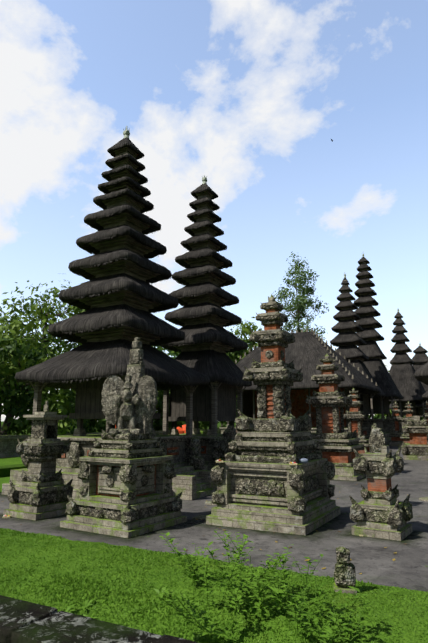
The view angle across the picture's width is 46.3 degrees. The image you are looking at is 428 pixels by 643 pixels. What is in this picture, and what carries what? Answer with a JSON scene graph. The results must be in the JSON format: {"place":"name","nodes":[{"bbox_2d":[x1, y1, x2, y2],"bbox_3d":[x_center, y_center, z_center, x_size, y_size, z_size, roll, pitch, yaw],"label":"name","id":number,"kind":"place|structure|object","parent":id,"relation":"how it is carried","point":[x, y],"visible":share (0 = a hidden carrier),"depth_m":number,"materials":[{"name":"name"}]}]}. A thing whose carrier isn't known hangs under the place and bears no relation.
{"place":"outdoors","nodes":[
{"label":"outdoors","id":0,"kind":"place"},
{"bbox_2d":[0,456,22,491],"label":"lawn ground","id":1,"kind":"structure","parent":0,"point":[10,461],"depth_m":22.01,"materials":[{"name":"green plant"}]},
{"bbox_2d":[0,464,26,476],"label":"hedge","id":2,"kind":"object","parent":1,"relation":"on","point":[5,470],"depth_m":16.71,"materials":[{"name":"green plant"}]},
{"bbox_2d":[0,429,220,457],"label":"perimeter wall","id":3,"kind":"structure","parent":1,"relation":"on","point":[8,444],"depth_m":25.44,"materials":[{"name":"stone"}]},
{"bbox_2d":[115,424,202,433],"bbox_3d":[-2.278,6.891,30.212,3.737,1.676,9.908,-5,-12,22],"label":"flowering shrub","id":4,"kind":"object","parent":1,"relation":"on","point":[182,430],"visible":0.06,"depth_m":29.31,"materials":[{"name":"red plant"}]},
{"bbox_2d":[226,317,261,363],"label":"dark tree","id":5,"kind":"object","parent":1,"relation":"on","point":[235,355],"visible":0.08,"depth_m":49.16,"materials":[{"name":"green plant"}]},
{"bbox_2d":[271,251,328,339],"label":"wispy tree","id":6,"kind":"object","parent":1,"relation":"on","point":[298,304],"visible":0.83,"depth_m":53.39,"materials":[{"name":"green plant"}]},
{"bbox_2d":[0,421,235,492],"bbox_3d":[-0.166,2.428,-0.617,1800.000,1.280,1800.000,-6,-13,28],"label":"lawn","id":7,"kind":"structure","parent":0,"point":[218,424],"depth_m":158.87,"materials":[{"name":"green plant"}]},
{"bbox_2d":[0,361,32,430],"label":"tree","id":8,"kind":"object","parent":7,"relation":"on","point":[1,413],"visible":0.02,"depth_m":56.35,"materials":[{"name":"green plant"}]},
{"bbox_2d":[0,308,75,434],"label":"tree","id":9,"kind":"object","parent":7,"relation":"on","point":[24,356],"visible":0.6,"depth_m":29.34,"materials":[{"name":"green plant"}]},
{"bbox_2d":[0,280,85,393],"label":"tree","id":10,"kind":"object","parent":7,"relation":"on","point":[34,310],"visible":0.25,"depth_m":36.88,"materials":[{"name":"green plant"}]},
{"bbox_2d":[0,385,93,434],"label":"bush","id":11,"kind":"object","parent":7,"relation":"on","point":[18,425],"visible":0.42,"depth_m":28.68,"materials":[{"name":"green plant"}]},
{"bbox_2d":[31,390,105,432],"bbox_3d":[-9.793,6.151,33.582,5.723,4.676,5.915,3,-12,-17],"label":"bush","id":12,"kind":"object","parent":7,"relation":"on","point":[101,427],"visible":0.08,"depth_m":33.04,"materials":[{"name":"green plant"}]},
{"bbox_2d":[85,419,105,432],"bbox_3d":[-7.627,7.677,37.364,4.658,4.036,7.092,5,-12,-22],"label":"bush","id":13,"kind":"object","parent":7,"relation":"on","point":[93,424],"visible":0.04,"depth_m":35.86,"materials":[{"name":"green plant"}]},
{"bbox_2d":[72,389,162,409],"bbox_3d":[-7.491,5.792,37.394,7.551,6.931,7.590,-6,-13,28],"label":"tree","id":14,"kind":"object","parent":7,"relation":"on","point":[159,403],"depth_m":37.03,"materials":[{"name":"green plant"}]},
{"bbox_2d":[155,390,169,427],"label":"tree","id":15,"kind":"object","parent":7,"relation":"on","point":[160,394],"visible":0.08,"depth_m":41.87,"materials":[{"name":"green plant"}]},
{"bbox_2d":[152,346,178,357],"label":"tree","id":16,"kind":"object","parent":7,"relation":"on","point":[161,349],"depth_m":75.05,"materials":[{"name":"green plant"}]},
{"bbox_2d":[153,394,183,430],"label":"bush","id":17,"kind":"object","parent":7,"relation":"on","point":[159,424],"visible":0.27,"depth_m":40.94,"materials":[{"name":"green plant"}]},
{"bbox_2d":[177,421,208,428],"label":"bush","id":18,"kind":"object","parent":7,"relation":"on","point":[202,424],"visible":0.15,"depth_m":45.28,"materials":[{"name":"green plant"}]},
{"bbox_2d":[219,397,236,426],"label":"bush","id":19,"kind":"object","parent":7,"relation":"on","point":[224,424],"visible":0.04,"depth_m":54.78,"materials":[{"name":"green plant"}]},
{"bbox_2d":[368,414,388,418],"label":"tree","id":20,"kind":"object","parent":7,"relation":"on","point":[377,416],"visible":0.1,"depth_m":83.07,"materials":[{"name":"green plant"}]},
{"bbox_2d":[0,444,427,591],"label":"courtyard pavement","id":21,"kind":"structure","parent":0,"point":[372,562],"depth_m":7.83,"materials":[{"name":"grey stone"}]},
{"bbox_2d":[3,401,72,520],"bbox_3d":[-3.494,2.755,10.215,0.952,2.262,0.952,-7,-13,31],"label":"shrine lantern","id":22,"kind":"object","parent":21,"relation":"on","point":[41,491],"visible":0.98,"depth_m":9.98,"materials":[{"name":"stone"}]},
{"bbox_2d":[2,126,216,500],"bbox_3d":[-2.396,-0.802,14.320,4.796,10.820,4.070,-6,-13,28],"label":"pagoda","id":23,"kind":"object","parent":21,"relation":"on","point":[119,298],"visible":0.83,"depth_m":13.64,"materials":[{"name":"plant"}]},
{"bbox_2d":[60,337,186,538],"bbox_3d":[-1.606,1.976,9.363,1.601,3.455,1.601,-7,-13,32],"label":"stone shrine","id":24,"kind":"object","parent":21,"relation":"on","point":[126,472],"visible":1,"depth_m":8.95,"materials":[{"name":"stone"}]},
{"bbox_2d":[2,458,362,536],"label":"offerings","id":25,"kind":"object","parent":21,"relation":"on","point":[303,460],"visible":0.65,"depth_m":8.87,"materials":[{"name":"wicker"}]},
{"bbox_2d":[190,445,208,470],"bbox_3d":[-0.443,3.969,13.641,0.544,1.195,0.544,-6,-13,28],"label":"stone statue","id":26,"kind":"object","parent":21,"relation":"on","point":[196,460],"visible":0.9,"depth_m":13.54,"materials":[{"name":"stone"}]},
{"bbox_2d":[160,176,251,470],"bbox_3d":[-0.018,-0.199,17.831,4.222,11.000,3.448,-6,-13,28],"label":"pagoda","id":27,"kind":"object","parent":21,"relation":"on","point":[202,317],"visible":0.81,"depth_m":17.34,"materials":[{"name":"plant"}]},
{"bbox_2d":[0,477,416,542],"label":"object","id":28,"kind":"object","parent":21,"relation":"on","point":[349,534],"visible":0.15,"depth_m":8.44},
{"bbox_2d":[2,488,427,573],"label":"fallen leaves","id":29,"kind":"object","parent":21,"relation":"on","point":[290,547],"visible":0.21,"depth_m":7.51,"materials":[{"name":"brown plant"}]},
{"bbox_2d":[215,424,235,464],"bbox_3d":[0.509,4.008,15.194,0.782,1.724,0.782,-6,-13,28],"label":"stone statue","id":30,"kind":"object","parent":21,"relation":"on","point":[228,435],"visible":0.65,"depth_m":15.08,"materials":[{"name":"stone"}]},
{"bbox_2d":[206,295,340,535],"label":"shrine tower","id":31,"kind":"structure","parent":21,"relation":"on","point":[260,482],"depth_m":9.21,"materials":[{"name":"stone"}]},
{"bbox_2d":[219,328,380,435],"bbox_3d":[5.980,4.900,37.529,11.421,8.650,8.216,-6,-13,28],"label":"thatched pavilion","id":32,"kind":"object","parent":21,"relation":"on","point":[306,351],"visible":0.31,"depth_m":36.27,"materials":[{"name":"plant"}]},
{"bbox_2d":[192,497,427,520],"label":"stone floor discs","id":33,"kind":"object","parent":21,"relation":"on","point":[200,517],"visible":0.67,"depth_m":11.07,"materials":[{"name":"grey stone"}]},
{"bbox_2d":[305,354,365,480],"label":"shrine tower","id":34,"kind":"structure","parent":21,"relation":"on","point":[337,442],"depth_m":16.87,"materials":[{"name":"stone"}]},
{"bbox_2d":[330,274,390,443],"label":"pagoda","id":35,"kind":"object","parent":21,"relation":"on","point":[347,340],"visible":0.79,"depth_m":42.72,"materials":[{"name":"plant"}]},
{"bbox_2d":[354,254,403,432],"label":"pagoda","id":36,"kind":"object","parent":21,"relation":"on","point":[366,311],"visible":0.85,"depth_m":47.66,"materials":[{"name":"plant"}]},
{"bbox_2d":[349,428,412,540],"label":"stone shrine","id":37,"kind":"structure","parent":21,"relation":"on","point":[380,510],"depth_m":8.24,"materials":[{"name":"stone"}]},
{"bbox_2d":[389,309,427,426],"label":"pagoda","id":38,"kind":"object","parent":21,"relation":"on","point":[408,384],"visible":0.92,"depth_m":54.40,"materials":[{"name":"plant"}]},
{"bbox_2d":[401,416,427,460],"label":"shrine","id":39,"kind":"object","parent":21,"relation":"on","point":[416,429],"visible":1,"depth_m":24.01,"materials":[{"name":"stone"}]},
{"bbox_2d":[411,344,427,416],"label":"pagoda","id":40,"kind":"object","parent":21,"relation":"on","point":[419,359],"visible":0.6,"depth_m":60.99,"materials":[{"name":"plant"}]},
{"bbox_2d":[414,362,427,384],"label":"thatched roof","id":41,"kind":"structure","parent":21,"relation":"on","point":[421,374],"depth_m":18.59,"materials":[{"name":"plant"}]},
{"bbox_2d":[415,400,427,407],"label":"bale frame","id":42,"kind":"object","parent":21,"relation":"on","point":[419,405],"visible":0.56,"depth_m":52.44,"materials":[{"name":"wood"}]},
{"bbox_2d":[422,391,427,399],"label":"thatched roof","id":43,"kind":"structure","parent":21,"relation":"on","point":[424,395],"depth_m":33.52,"materials":[{"name":"stone"}]},
{"bbox_2d":[0,528,427,642],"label":"bank grass","id":44,"kind":"structure","parent":0,"point":[389,613],"depth_m":5.00,"materials":[{"name":"green plant"}]},
{"bbox_2d":[0,595,197,642],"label":"moat wall","id":45,"kind":"structure","parent":44,"relation":"on","point":[22,621],"depth_m":2.79,"materials":[{"name":"stone"}]},
{"bbox_2d":[28,529,371,642],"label":"bank weeds","id":46,"kind":"object","parent":44,"relation":"on","point":[321,638],"visible":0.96,"depth_m":4.50,"materials":[{"name":"green plant"}]},
{"bbox_2d":[333,546,356,594],"bbox_3d":[1.353,2.595,5.186,0.230,0.487,0.220,-2,-11,11],"label":"small bank statue","id":47,"kind":"object","parent":44,"relation":"on","point":[344,575],"visible":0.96,"depth_m":5.13,"materials":[{"name":"stone"}]},
{"bbox_2d":[0,0,427,420],"label":"sky","id":48,"kind":"structure","parent":0,"point":[250,97],"materials":[{"name":"blue"}]},
{"bbox_2d":[343,388,369,455],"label":"shrine tower","id":49,"kind":"structure","parent":0,"point":[354,416],"depth_m":22.89,"materials":[{"name":"stone"}]},
{"bbox_2d":[387,402,403,446],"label":"shrine tower","id":50,"kind":"structure","parent":0,"point":[396,433],"depth_m":36.82,"materials":[{"name":"stone"}]},
{"bbox_2d":[398,401,414,448],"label":"shrine tower","id":51,"kind":"structure","parent":0,"point":[409,412],"depth_m":33.37,"materials":[{"name":"stone"}]},
{"bbox_2d":[423,401,427,433],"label":"shrine tower","id":52,"kind":"structure","parent":0,"point":[426,410],"depth_m":48.93,"materials":[{"name":"stone"}]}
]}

